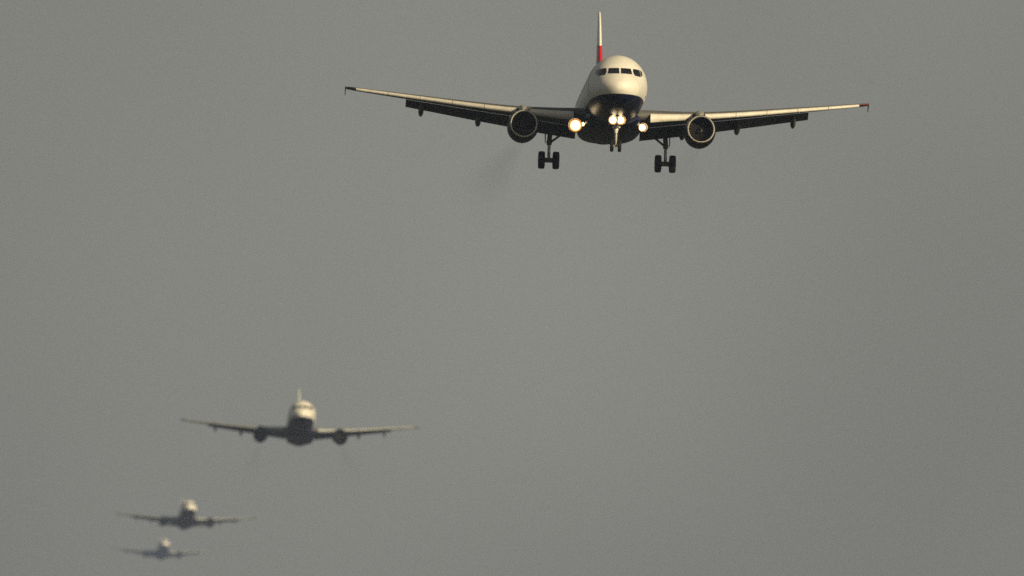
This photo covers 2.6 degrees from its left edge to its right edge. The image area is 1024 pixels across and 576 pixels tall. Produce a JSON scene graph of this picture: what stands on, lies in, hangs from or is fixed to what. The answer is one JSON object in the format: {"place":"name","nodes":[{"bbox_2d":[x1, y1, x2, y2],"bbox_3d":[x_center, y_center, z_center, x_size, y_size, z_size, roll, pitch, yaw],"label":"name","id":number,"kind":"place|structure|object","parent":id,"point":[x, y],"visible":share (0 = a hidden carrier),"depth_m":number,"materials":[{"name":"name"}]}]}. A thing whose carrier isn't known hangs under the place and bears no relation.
{"place":"outdoors","nodes":[
{"label":"outdoors","id":0,"kind":"place"},
{"bbox_2d":[112,537,210,559],"bbox_3d":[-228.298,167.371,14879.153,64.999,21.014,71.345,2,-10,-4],"label":"airliner","id":1,"kind":"object","parent":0,"point":[161,552],"visible":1,"depth_m":14867.60,"materials":[{"name":"white paint"}]},
{"bbox_2d":[116,498,254,529],"bbox_3d":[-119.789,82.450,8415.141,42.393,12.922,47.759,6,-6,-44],"label":"airliner","id":2,"kind":"object","parent":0,"point":[186,519],"visible":1,"depth_m":8403.27,"materials":[{"name":"white paint"}]},
{"bbox_2d":[181,389,418,445],"bbox_3d":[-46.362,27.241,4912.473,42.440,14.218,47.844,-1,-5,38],"label":"airliner","id":3,"kind":"object","parent":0,"point":[299,429],"visible":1,"depth_m":4899.44,"materials":[{"name":"white paint"}]},
{"bbox_2d":[0,0,1023,575],"label":"sky","id":4,"kind":"structure","parent":0,"point":[784,350],"materials":[{"name":"grey"}]},
{"bbox_2d":[345,11,868,172],"bbox_3d":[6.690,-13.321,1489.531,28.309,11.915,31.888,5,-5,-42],"label":"airliner","id":5,"kind":"object","parent":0,"point":[606,110],"visible":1,"depth_m":1481.32,"materials":[{"name":"white paint"}]}
]}

